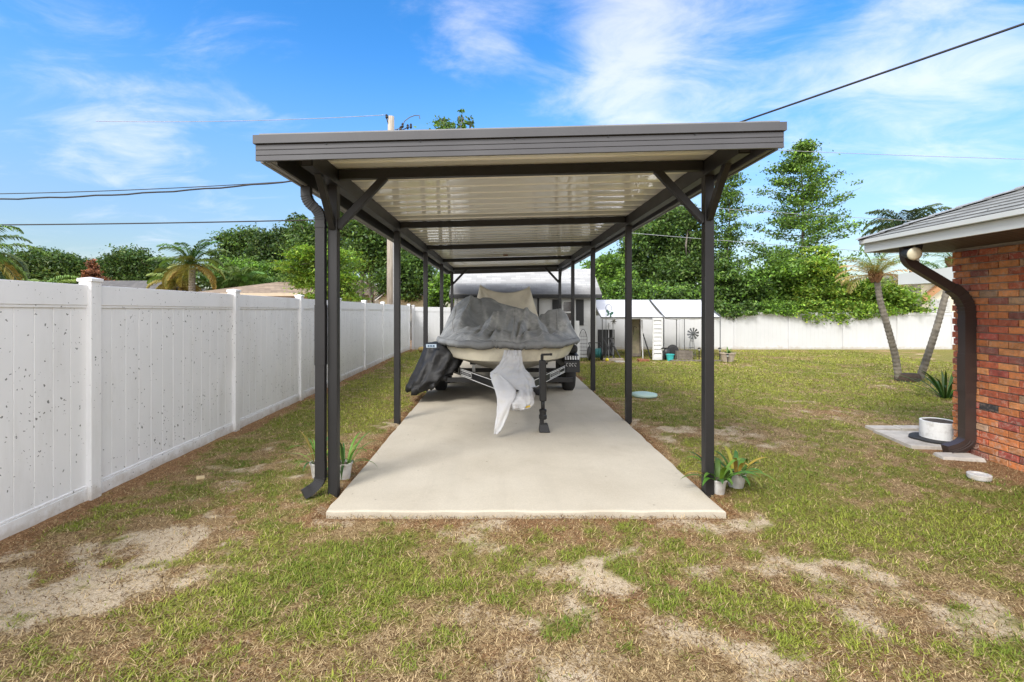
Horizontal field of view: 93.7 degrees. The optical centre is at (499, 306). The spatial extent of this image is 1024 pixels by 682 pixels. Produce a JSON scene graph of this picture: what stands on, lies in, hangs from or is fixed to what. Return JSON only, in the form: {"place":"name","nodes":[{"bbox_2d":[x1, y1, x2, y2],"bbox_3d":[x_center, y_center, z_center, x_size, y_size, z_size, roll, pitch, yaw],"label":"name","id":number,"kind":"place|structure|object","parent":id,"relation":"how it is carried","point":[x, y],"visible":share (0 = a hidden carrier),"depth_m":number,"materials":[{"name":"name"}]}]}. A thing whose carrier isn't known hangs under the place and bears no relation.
{"place":"outdoors","nodes":[
{"label":"outdoors","id":0,"kind":"place"},
{"bbox_2d":[31,281,205,306],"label":"dark roof house","id":1,"kind":"structure","parent":0,"point":[136,284],"depth_m":32.81,"materials":[{"name":"beige paint"}]},
{"bbox_2d":[342,281,378,303],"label":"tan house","id":2,"kind":"structure","parent":0,"point":[368,300],"depth_m":34.50,"materials":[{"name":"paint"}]},
{"bbox_2d":[0,340,1023,681],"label":"lawn","id":3,"kind":"structure","parent":0,"point":[206,538],"depth_m":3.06,"materials":[{"name":"plant"}]},
{"bbox_2d":[0,249,41,279],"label":"tree","id":4,"kind":"object","parent":3,"relation":"on","point":[12,267],"visible":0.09,"depth_m":50.30,"materials":[{"name":"green plant"}]},
{"bbox_2d":[0,224,51,280],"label":"palm tree","id":5,"kind":"object","parent":3,"relation":"on","point":[4,266],"visible":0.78,"depth_m":20.79,"materials":[{"name":"green plant"}]},
{"bbox_2d":[0,245,77,281],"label":"tree","id":6,"kind":"object","parent":3,"relation":"on","point":[30,254],"visible":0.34,"depth_m":50.15,"materials":[{"name":"green plant"}]},
{"bbox_2d":[20,275,79,304],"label":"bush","id":7,"kind":"object","parent":3,"relation":"on","point":[64,280],"visible":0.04,"depth_m":24.44,"materials":[{"name":"green plant"}]},
{"bbox_2d":[29,251,97,283],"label":"tree","id":8,"kind":"object","parent":3,"relation":"on","point":[64,267],"visible":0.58,"depth_m":50.10,"materials":[{"name":"green plant"}]},
{"bbox_2d":[78,258,114,280],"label":"shrub","id":9,"kind":"object","parent":3,"relation":"on","point":[93,266],"visible":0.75,"depth_m":39.81,"materials":[{"name":"brown plant"}]},
{"bbox_2d":[65,253,131,280],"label":"tree","id":10,"kind":"object","parent":3,"relation":"on","point":[108,267],"visible":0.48,"depth_m":50.53,"materials":[{"name":"green plant"}]},
{"bbox_2d":[90,243,163,280],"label":"tree","id":11,"kind":"object","parent":3,"relation":"on","point":[131,256],"visible":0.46,"depth_m":50.74,"materials":[{"name":"green plant"}]},
{"bbox_2d":[122,254,197,280],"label":"tree","id":12,"kind":"object","parent":3,"relation":"on","point":[153,266],"visible":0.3,"depth_m":50.88,"materials":[{"name":"green plant"}]},
{"bbox_2d":[146,268,209,291],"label":"palm tree","id":13,"kind":"object","parent":3,"relation":"on","point":[172,285],"visible":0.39,"depth_m":30.50,"materials":[{"name":"green plant"}]},
{"bbox_2d":[146,239,230,291],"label":"palm tree","id":14,"kind":"object","parent":3,"relation":"on","point":[191,258],"visible":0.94,"depth_m":29.69,"materials":[{"name":"green plant"}]},
{"bbox_2d":[196,475,204,479],"bbox_3d":[-2.768,1.583,4.439,0.070,0.025,0.060,7,8,-34],"label":"wood chip","id":15,"kind":"object","parent":3,"relation":"on","point":[201,477],"visible":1,"depth_m":4.42,"materials":[{"name":"beige wood"}]},
{"bbox_2d":[0,277,410,540],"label":"vinyl fence","id":16,"kind":"object","parent":3,"relation":"on","point":[119,387],"visible":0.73,"depth_m":4.38,"materials":[{"name":"white plastic"}]},
{"bbox_2d":[197,276,243,290],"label":"shrub","id":17,"kind":"object","parent":3,"relation":"on","point":[210,286],"visible":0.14,"depth_m":32.19,"materials":[{"name":"green plant"}]},
{"bbox_2d":[196,224,268,281],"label":"broadleaf tree","id":18,"kind":"object","parent":3,"relation":"on","point":[229,241],"visible":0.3,"depth_m":43.23,"materials":[{"name":"green plant"}]},
{"bbox_2d":[206,265,264,288],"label":"palm tree","id":19,"kind":"object","parent":3,"relation":"on","point":[227,284],"visible":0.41,"depth_m":32.28,"materials":[{"name":"green plant"}]},
{"bbox_2d":[196,254,291,287],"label":"broadleaf tree","id":20,"kind":"object","parent":3,"relation":"on","point":[242,262],"visible":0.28,"depth_m":35.34,"materials":[{"name":"green plant"}]},
{"bbox_2d":[221,272,275,287],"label":"palm tree","id":21,"kind":"object","parent":3,"relation":"on","point":[257,279],"visible":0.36,"depth_m":32.25,"materials":[{"name":"green plant"}]},
{"bbox_2d":[236,222,295,263],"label":"broadleaf tree","id":22,"kind":"object","parent":3,"relation":"on","point":[262,245],"visible":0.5,"depth_m":38.96,"materials":[{"name":"green plant"}]},
{"bbox_2d":[200,282,355,308],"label":"tan house","id":23,"kind":"structure","parent":3,"relation":"on","point":[275,289],"depth_m":27.30,"materials":[{"name":"paint"}]},
{"bbox_2d":[249,212,367,292],"bbox_3d":[-11.721,-2.312,31.535,7.393,8.068,7.698,0,0,0],"label":"broadleaf tree","id":24,"kind":"object","parent":3,"relation":"on","point":[303,233],"visible":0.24,"depth_m":31.00,"materials":[{"name":"green plant"}]},
{"bbox_2d":[281,431,357,477],"bbox_3d":[-1.698,1.394,4.547,0.710,0.412,0.571,0,0,0],"label":"potted plant","id":25,"kind":"object","parent":3,"relation":"on","point":[312,464],"visible":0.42,"depth_m":4.48,"materials":[{"name":"plant"}]},
{"bbox_2d":[266,244,375,302],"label":"bright tree","id":26,"kind":"object","parent":3,"relation":"on","point":[305,254],"visible":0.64,"depth_m":15.25,"materials":[{"name":"green plant"}]},
{"bbox_2d":[302,432,375,479],"bbox_3d":[-1.502,1.401,4.480,0.636,0.398,0.681,0,0,35],"label":"potted plant","id":27,"kind":"object","parent":3,"relation":"on","point":[346,466],"visible":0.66,"depth_m":4.46,"materials":[{"name":"plant"}]},
{"bbox_2d":[313,211,364,301],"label":"broadleaf tree","id":28,"kind":"object","parent":3,"relation":"on","point":[347,236],"visible":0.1,"depth_m":26.62,"materials":[{"name":"green plant"}]},
{"bbox_2d":[340,217,405,309],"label":"broadleaf tree","id":29,"kind":"object","parent":3,"relation":"on","point":[370,244],"visible":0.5,"depth_m":24.43,"materials":[{"name":"green plant"}]},
{"bbox_2d":[374,282,422,325],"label":"tan cottage","id":30,"kind":"structure","parent":3,"relation":"on","point":[384,299],"depth_m":23.00,"materials":[{"name":"beige paint"}]},
{"bbox_2d":[361,248,437,339],"bbox_3d":[-4.306,-0.799,22.962,4.308,5.021,3.321,0,0,30],"label":"broadleaf tree","id":31,"kind":"object","parent":3,"relation":"on","point":[412,274],"visible":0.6,"depth_m":22.48,"materials":[{"name":"green plant"}]},
{"bbox_2d":[385,114,419,304],"bbox_3d":[-4.124,-3.184,20.500,1.486,9.968,0.380,0,0,0],"label":"utility pole","id":32,"kind":"object","parent":3,"relation":"on","point":[390,264],"visible":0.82,"depth_m":20.35,"materials":[{"name":"beige wood"}]},
{"bbox_2d":[0,181,282,193],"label":"overhead wire","id":33,"kind":"object","parent":32,"relation":"attached to","point":[131,189],"visible":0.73,"depth_m":20.49,"materials":[{"name":"rubber"}]},
{"bbox_2d":[0,180,290,199],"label":"overhead wire","id":34,"kind":"object","parent":32,"relation":"attached to","point":[145,192],"visible":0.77,"depth_m":20.48,"materials":[{"name":"rubber"}]},
{"bbox_2d":[0,218,352,224],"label":"overhead wire","id":35,"kind":"object","parent":32,"relation":"attached to","point":[166,222],"visible":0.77,"depth_m":20.48,"materials":[{"name":"rubber"}]},
{"bbox_2d":[99,115,380,121],"bbox_3d":[-11.027,-8.020,20.440,12.442,0.277,0.024,0,0,1],"label":"overhead wire","id":36,"kind":"object","parent":32,"relation":"attached to","point":[221,121],"visible":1,"depth_m":20.45,"materials":[{"name":"grey metal"}]},
{"bbox_2d":[634,233,944,256],"bbox_3d":[11.204,-2.901,20.800,29.060,2.182,0.022,0,0,-1],"label":"overhead wire","id":37,"kind":"object","parent":32,"relation":"attached to","point":[758,243],"visible":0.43,"depth_m":20.79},
{"bbox_2d":[717,208,910,220],"bbox_3d":[11.204,-4.289,20.800,29.059,1.878,0.022,0,0,-1],"label":"overhead wire","id":38,"kind":"object","parent":32,"relation":"attached to","point":[820,215],"visible":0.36,"depth_m":20.83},
{"bbox_2d":[739,23,1023,121],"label":"overhead wire","id":39,"kind":"object","parent":32,"relation":"attached to","point":[944,51],"visible":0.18,"depth_m":7.45,"materials":[{"name":"rubber"}]},
{"bbox_2d":[777,150,1009,158],"bbox_3d":[11.204,-6.969,20.800,29.059,1.188,0.022,0,0,-1],"label":"overhead wire","id":40,"kind":"object","parent":32,"relation":"attached to","point":[888,154],"visible":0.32,"depth_m":20.87,"materials":[{"name":"grey metal"}]},
{"bbox_2d":[411,305,450,349],"bbox_3d":[-0.325,0.816,18.000,5.973,1.768,0.123,0,0,0],"label":"vinyl fence","id":41,"kind":"object","parent":3,"relation":"on","point":[433,326],"visible":0.16,"depth_m":17.99,"materials":[{"name":"white plastic"}]},
{"bbox_2d":[428,271,453,311],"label":"garden bush","id":42,"kind":"object","parent":3,"relation":"on","point":[433,298],"visible":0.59,"depth_m":18.48,"materials":[{"name":"green plant"}]},
{"bbox_2d":[413,109,474,306],"bbox_3d":[-3.970,-7.413,39.744,7.595,18.262,6.858,0,0,36],"label":"slender tree","id":43,"kind":"object","parent":3,"relation":"on","point":[444,124],"visible":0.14,"depth_m":39.80,"materials":[{"name":"green plant"}]},
{"bbox_2d":[253,121,786,498],"bbox_3d":[0.138,0.175,9.135,3.679,2.949,11.663,0,0,0],"label":"carport","id":44,"kind":"object","parent":3,"relation":"on","point":[548,199],"visible":0.98,"depth_m":4.08,"materials":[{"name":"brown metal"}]},
{"bbox_2d":[449,269,601,357],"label":"shed","id":45,"kind":"structure","parent":3,"relation":"on","point":[543,288],"depth_m":15.08,"materials":[{"name":"white"}]},
{"bbox_2d":[562,300,570,320],"bbox_3d":[2.147,0.170,14.969,0.419,0.739,0.028,0,0,0],"label":"window","id":46,"kind":"structure","parent":45,"relation":"in","point":[566,304],"depth_m":14.97,"materials":[{"name":"grey glass"}]},
{"bbox_2d":[326,360,725,518],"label":"concrete slab","id":47,"kind":"structure","parent":3,"relation":"on","point":[448,452],"depth_m":4.68,"materials":[{"name":"beige concrete"}]},
{"bbox_2d":[435,345,579,432],"bbox_3d":[0.090,1.089,9.481,2.700,1.022,7.039,0,0,0],"label":"boat trailer","id":48,"kind":"object","parent":47,"relation":"on","point":[565,370],"visible":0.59,"depth_m":7.87,"materials":[{"name":"black metal"}]},
{"bbox_2d":[405,341,462,395],"bbox_3d":[-1.116,1.039,8.376,0.971,0.829,1.384,0,0,0],"label":"black tarp","id":49,"kind":"object","parent":48,"relation":"on","point":[437,362],"visible":0.78,"depth_m":7.93,"materials":[{"name":"black fabric"}]},
{"bbox_2d":[436,295,579,350],"bbox_3d":[0.150,0.226,10.060,2.635,0.918,5.688,0,0,0],"label":"boat cover","id":50,"kind":"object","parent":48,"relation":"on","point":[483,323],"visible":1,"depth_m":8.08,"materials":[{"name":"grey fabric"}]},
{"bbox_2d":[477,285,537,315],"bbox_3d":[0.113,-0.098,11.070,1.535,0.806,1.112,0,0,0],"label":"console cover","id":51,"kind":"object","parent":50,"relation":"on","point":[522,299],"visible":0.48,"depth_m":10.75,"materials":[{"name":"beige fabric"}]},
{"bbox_2d":[446,345,572,368],"bbox_3d":[0.150,0.895,10.232,2.464,0.650,5.937,0,0,0],"label":"boat","id":52,"kind":"object","parent":48,"relation":"on","point":[490,358],"visible":0.25,"depth_m":7.48,"materials":[{"name":"beige plastic"}]},
{"bbox_2d":[490,350,535,433],"bbox_3d":[0.167,1.085,6.463,0.611,0.880,1.496,0,0,0],"label":"white cloth","id":53,"kind":"object","parent":48,"relation":"hanging from","point":[509,374],"visible":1,"depth_m":6.13,"materials":[{"name":"white fabric"}]},
{"bbox_2d":[570,321,579,359],"bbox_3d":[2.090,1.003,13.862,0.420,1.200,0.040,0,-5,0],"label":"leaning board","id":54,"kind":"object","parent":3,"relation":"on","point":[577,332],"visible":0.18,"depth_m":13.87,"materials":[{"name":"white paint"}]},
{"bbox_2d":[579,329,586,357],"bbox_3d":[2.445,1.127,14.100,0.246,0.946,0.014,0,0,0],"label":"garden trellis","id":55,"kind":"object","parent":3,"relation":"on","point":[583,343],"visible":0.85,"depth_m":14.10,"materials":[{"name":"metal"}]},
{"bbox_2d":[587,342,602,360],"bbox_3d":[2.840,1.334,14.300,0.400,0.533,0.400,0,0,0],"label":"hose reel","id":56,"kind":"object","parent":3,"relation":"on","point":[598,352],"visible":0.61,"depth_m":14.20,"materials":[{"name":"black plastic"}]},
{"bbox_2d":[598,329,614,355],"bbox_3d":[3.360,1.130,15.165,0.520,0.820,0.070,0,0,0],"label":"black screen","id":57,"kind":"object","parent":3,"relation":"on","point":[605,335],"visible":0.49,"depth_m":15.13,"materials":[{"name":"black metal"}]},
{"bbox_2d":[608,323,608,357],"bbox_3d":[3.355,1.047,14.800,0.120,1.107,0.028,0,0,0],"label":"garden stake","id":58,"kind":"object","parent":3,"relation":"on","point":[608,339],"visible":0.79,"depth_m":14.79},
{"bbox_2d":[580,250,638,299],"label":"broadleaf tree","id":59,"kind":"object","parent":3,"relation":"on","point":[608,266],"visible":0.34,"depth_m":20.11,"materials":[{"name":"green plant"}]},
{"bbox_2d":[606,304,612,316],"bbox_3d":[3.220,0.762,14.091,0.229,1.676,0.034,0,0,0],"label":"garden spinner","id":60,"kind":"object","parent":3,"relation":"on","point":[608,313],"visible":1,"depth_m":14.08,"materials":[{"name":"green metal"}]},
{"bbox_2d":[603,338,620,357],"bbox_3d":[3.405,1.283,14.626,0.541,0.656,0.279,0,0,0],"label":"folding stand","id":61,"kind":"object","parent":3,"relation":"on","point":[613,346],"visible":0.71,"depth_m":14.65,"materials":[{"name":"black metal"}]},
{"bbox_2d":[603,358,623,360],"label":"edging block","id":62,"kind":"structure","parent":3,"relation":"on","point":[616,359],"depth_m":14.15,"materials":[{"name":"beige concrete"}]},
{"bbox_2d":[611,319,616,354],"bbox_3d":[3.513,0.984,14.800,0.180,1.232,0.028,0,0,0],"label":"garden stake","id":63,"kind":"object","parent":3,"relation":"on","point":[613,321],"visible":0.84,"depth_m":14.79,"materials":[{"name":"metal"}]},
{"bbox_2d":[632,319,640,355],"bbox_3d":[4.307,0.965,15.200,0.304,1.210,0.040,0,0,0],"label":"screen door","id":64,"kind":"structure","parent":3,"relation":"on","point":[636,337],"depth_m":15.20,"materials":[{"name":"grey wood"}]},
{"bbox_2d":[641,320,642,357],"bbox_3d":[4.381,1.000,14.750,0.034,1.203,0.135,0,0,0],"label":"rod","id":65,"kind":"object","parent":3,"relation":"on","point":[642,336],"visible":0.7,"depth_m":14.74,"materials":[{"name":"white paint"}]},
{"bbox_2d":[632,391,657,397],"bbox_3d":[2.580,1.567,8.600,0.470,0.066,0.470,0,0,0],"label":"round lid","id":66,"kind":"object","parent":3,"relation":"on","point":[641,394],"visible":0.88,"depth_m":8.46,"materials":[{"name":"green plastic"}]},
{"bbox_2d":[643,333,651,358],"bbox_3d":[4.520,1.210,14.751,0.279,0.792,0.038,0,0,24],"label":"rod","id":67,"kind":"object","parent":3,"relation":"on","point":[646,346],"visible":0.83,"depth_m":14.74,"materials":[{"name":"grey metal"}]},
{"bbox_2d":[609,204,696,282],"bbox_3d":[7.727,-1.891,23.977,5.073,7.308,3.752,0,0,0],"label":"broadleaf tree","id":68,"kind":"object","parent":3,"relation":"on","point":[646,249],"visible":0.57,"depth_m":23.36,"materials":[{"name":"green plant"}]},
{"bbox_2d":[652,318,662,359],"bbox_3d":[4.695,0.955,14.300,0.296,1.250,0.041,0,0,0],"label":"louvred door","id":69,"kind":"structure","parent":3,"relation":"on","point":[657,334],"depth_m":14.29,"materials":[{"name":"white paint"}]},
{"bbox_2d":[596,299,720,359],"bbox_3d":[4.820,0.672,15.806,3.632,1.856,2.863,0,0,0],"label":"canopy tent","id":70,"kind":"object","parent":3,"relation":"on","point":[676,310],"visible":0.81,"depth_m":15.05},
{"bbox_2d":[596,276,738,308],"bbox_3d":[6.646,0.229,19.682,6.565,3.008,3.974,0,0,0],"label":"hedge","id":71,"kind":"object","parent":3,"relation":"on","point":[641,290],"visible":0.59,"depth_m":18.92,"materials":[{"name":"green plant"}]},
{"bbox_2d":[664,348,670,359],"bbox_3d":[5.027,1.420,14.500,0.260,0.360,0.260,0,0,0],"label":"black jar","id":72,"kind":"object","parent":3,"relation":"on","point":[666,350],"visible":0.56,"depth_m":14.40,"materials":[{"name":"plastic"}]},
{"bbox_2d":[666,354,674,360],"bbox_3d":[5.036,1.500,14.200,0.252,0.200,0.249,0,0,0],"label":"teal pot","id":73,"kind":"object","parent":3,"relation":"on","point":[670,356],"visible":0.94,"depth_m":14.12,"materials":[{"name":"plastic"}]},
{"bbox_2d":[667,345,678,356],"bbox_3d":[5.256,1.340,14.600,0.380,0.380,0.100,0,0,0],"label":"old tyre","id":74,"kind":"object","parent":3,"relation":"on","point":[673,348],"visible":0.58,"depth_m":14.55,"materials":[{"name":"rubber"}]},
{"bbox_2d":[641,204,722,287],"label":"broadleaf tree","id":75,"kind":"object","parent":3,"relation":"on","point":[688,258],"visible":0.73,"depth_m":22.15,"materials":[{"name":"green plant"}]},
{"bbox_2d":[674,350,692,359],"bbox_3d":[5.549,1.460,14.582,0.464,0.280,0.395,0,0,0],"label":"wooden planter","id":76,"kind":"object","parent":3,"relation":"on","point":[683,354],"visible":0.82,"depth_m":14.42,"materials":[{"name":"grey wood"}]},
{"bbox_2d":[687,328,698,358],"bbox_3d":[5.879,1.118,14.683,0.367,0.966,0.227,0,0,0],"label":"garden windmill","id":77,"kind":"object","parent":3,"relation":"on","point":[694,333],"visible":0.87,"depth_m":14.61},
{"bbox_2d":[670,360,721,360],"bbox_3d":[5.775,1.587,14.055,1.550,0.065,0.070,0,0,0],"label":"edging board","id":78,"kind":"object","parent":3,"relation":"on","point":[692,360],"visible":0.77,"depth_m":14.02,"materials":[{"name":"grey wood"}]},
{"bbox_2d":[681,451,761,494],"bbox_3d":[1.910,1.445,4.135,0.584,0.309,0.608,0,0,44],"label":"potted plant","id":79,"kind":"object","parent":3,"relation":"on","point":[721,479],"visible":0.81,"depth_m":4.08,"materials":[{"name":"plant"}]},
{"bbox_2d":[719,347,735,361],"bbox_3d":[6.634,1.387,13.999,0.474,0.426,0.439,0,0,0],"label":"planter pot","id":80,"kind":"object","parent":3,"relation":"on","point":[730,357],"visible":0.98,"depth_m":13.88,"materials":[{"name":"beige ceramic"}]},
{"bbox_2d":[692,172,770,286],"bbox_3d":[10.194,-2.354,21.515,3.292,8.133,3.281,0,0,0],"label":"slender tree","id":81,"kind":"object","parent":3,"relation":"on","point":[729,197],"visible":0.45,"depth_m":21.25,"materials":[{"name":"green plant"}]},
{"bbox_2d":[693,257,789,319],"bbox_3d":[9.686,-0.174,19.354,3.756,3.761,3.341,0,0,0],"label":"vine bush","id":82,"kind":"object","parent":3,"relation":"on","point":[746,288],"visible":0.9,"depth_m":18.72,"materials":[{"name":"green plant"}]},
{"bbox_2d":[714,445,776,488],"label":"potted plant","id":83,"kind":"object","parent":3,"relation":"on","point":[738,480],"visible":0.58,"depth_m":4.22,"materials":[{"name":"plant"}]},
{"bbox_2d":[596,311,954,348],"bbox_3d":[13.940,0.927,18.050,22.530,1.545,0.090,0,0,0],"label":"vinyl fence","id":84,"kind":"object","parent":3,"relation":"on","point":[761,330],"visible":0.5,"depth_m":18.04,"materials":[{"name":"white plastic"}]},
{"bbox_2d":[740,252,827,315],"bbox_3d":[11.424,-0.234,19.769,4.106,3.882,4.419,0,0,0],"label":"vine bush","id":85,"kind":"object","parent":3,"relation":"on","point":[783,270],"visible":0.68,"depth_m":18.47,"materials":[{"name":"green plant"}]},
{"bbox_2d":[741,136,877,275],"bbox_3d":[14.068,-3.054,22.600,5.432,9.526,6.084,0,0,0],"label":"slender tree","id":86,"kind":"object","parent":3,"relation":"on","point":[799,161],"visible":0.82,"depth_m":22.07,"materials":[{"name":"green plant"}]},
{"bbox_2d":[776,244,875,324],"bbox_3d":[12.720,-0.384,19.062,4.446,4.199,3.369,0,0,-26],"label":"vine bush","id":87,"kind":"object","parent":3,"relation":"on","point":[822,265],"visible":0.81,"depth_m":18.36,"materials":[{"name":"green plant"}]},
{"bbox_2d":[865,425,900,430],"bbox_3d":[4.980,1.595,6.240,0.340,0.069,0.170,0,0,3],"label":"paver","id":88,"kind":"object","parent":3,"relation":"on","point":[879,427],"visible":0.52,"depth_m":6.21,"materials":[{"name":"concrete"}]},
{"bbox_2d":[838,276,937,319],"bbox_3d":[14.941,0.233,18.720,3.731,2.986,3.257,0,0,0],"label":"vine bush","id":89,"kind":"object","parent":3,"relation":"on","point":[898,299],"visible":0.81,"depth_m":18.05,"materials":[{"name":"green plant"}]},
{"bbox_2d":[835,246,954,381],"bbox_3d":[8.798,0.078,10.290,2.970,3.084,1.480,0,0,0],"label":"twin palm","id":90,"kind":"object","parent":3,"relation":"on","point":[875,275],"visible":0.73,"depth_m":10.25,"materials":[{"name":"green plant"}]},
{"bbox_2d":[850,276,954,312],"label":"cream house","id":91,"kind":"structure","parent":3,"relation":"on","point":[936,293],"depth_m":25.50,"materials":[{"name":"paint"}]},
{"bbox_2d":[930,299,949,311],"bbox_3d":[23.334,-0.050,25.430,1.016,0.700,0.120,0,0,0],"label":"window","id":92,"kind":"structure","parent":91,"relation":"in","point":[937,301],"depth_m":25.37,"materials":[{"name":"white paint"}]},
{"bbox_2d":[893,425,918,430],"bbox_3d":[5.350,1.593,6.230,0.360,0.073,0.170,0,0,3],"label":"paver","id":93,"kind":"object","parent":3,"relation":"on","point":[909,427],"visible":0.28,"depth_m":6.19,"materials":[{"name":"concrete"}]},
{"bbox_2d":[859,203,952,312],"bbox_3d":[20.499,-1.764,24.134,3.794,6.745,3.749,0,0,-42],"label":"palm tree","id":94,"kind":"object","parent":3,"relation":"on","point":[911,215],"visible":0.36,"depth_m":23.79,"materials":[{"name":"green plant"}]},
{"bbox_2d":[873,430,941,449],"bbox_3d":[5.030,1.597,5.720,0.660,0.065,0.720,0,0,9],"label":"paver","id":95,"kind":"object","parent":3,"relation":"on","point":[901,437],"visible":0.31,"depth_m":5.66,"materials":[{"name":"concrete"}]},
{"bbox_2d":[908,432,949,443],"bbox_3d":[5.121,1.550,5.673,0.483,0.012,0.482,0,0,0],"label":"rubber mat","id":96,"kind":"object","parent":95,"relation":"on","point":[914,435],"visible":0.44,"depth_m":5.63,"materials":[{"name":"black rubber"}]},
{"bbox_2d":[919,417,954,440],"bbox_3d":[5.190,1.441,5.670,0.360,0.202,0.360,0,0,0],"label":"planter ring","id":97,"kind":"object","parent":96,"relation":"on","point":[934,428],"visible":0.84,"depth_m":5.58,"materials":[{"name":"white paint"}]},
{"bbox_2d":[893,370,954,398],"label":"lily plant","id":98,"kind":"object","parent":3,"relation":"on","point":[944,391],"visible":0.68,"depth_m":8.43,"materials":[{"name":"green plant"}]},
{"bbox_2d":[921,260,947,268],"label":"palm tree","id":99,"kind":"object","parent":3,"relation":"on","point":[928,263],"visible":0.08,"depth_m":27.05,"materials":[{"name":"green plant"}]},
{"bbox_2d":[856,185,1023,471],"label":"brick house","id":100,"kind":"structure","parent":3,"relation":"on","point":[980,283],"depth_m":4.95,"materials":[{"name":"red"}]},
{"bbox_2d":[901,245,922,259],"bbox_3d":[4.338,-0.574,5.078,0.158,0.177,0.202,0,0,0],"label":"floodlight","id":101,"kind":"object","parent":100,"relation":"attached to","point":[915,253],"visible":0.96,"depth_m":5.00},
{"bbox_2d":[933,452,985,461],"bbox_3d":[4.830,1.578,5.058,0.383,0.045,0.194,0,0,12],"label":"splash block","id":102,"kind":"object","parent":3,"relation":"on","point":[968,457],"depth_m":5.00,"materials":[{"name":"concrete"}]},
{"bbox_2d":[966,471,992,481],"bbox_3d":[4.434,1.567,4.440,0.176,0.047,0.176,0,0,0],"label":"plastic disc","id":103,"kind":"object","parent":3,"relation":"on","point":[979,476],"visible":1,"depth_m":4.41,"materials":[{"name":"white plastic"}]},
{"bbox_2d":[0,0,1023,306],"label":"sky","id":104,"kind":"structure","parent":0,"point":[67,67],"materials":[{"name":"blue"}]}
]}

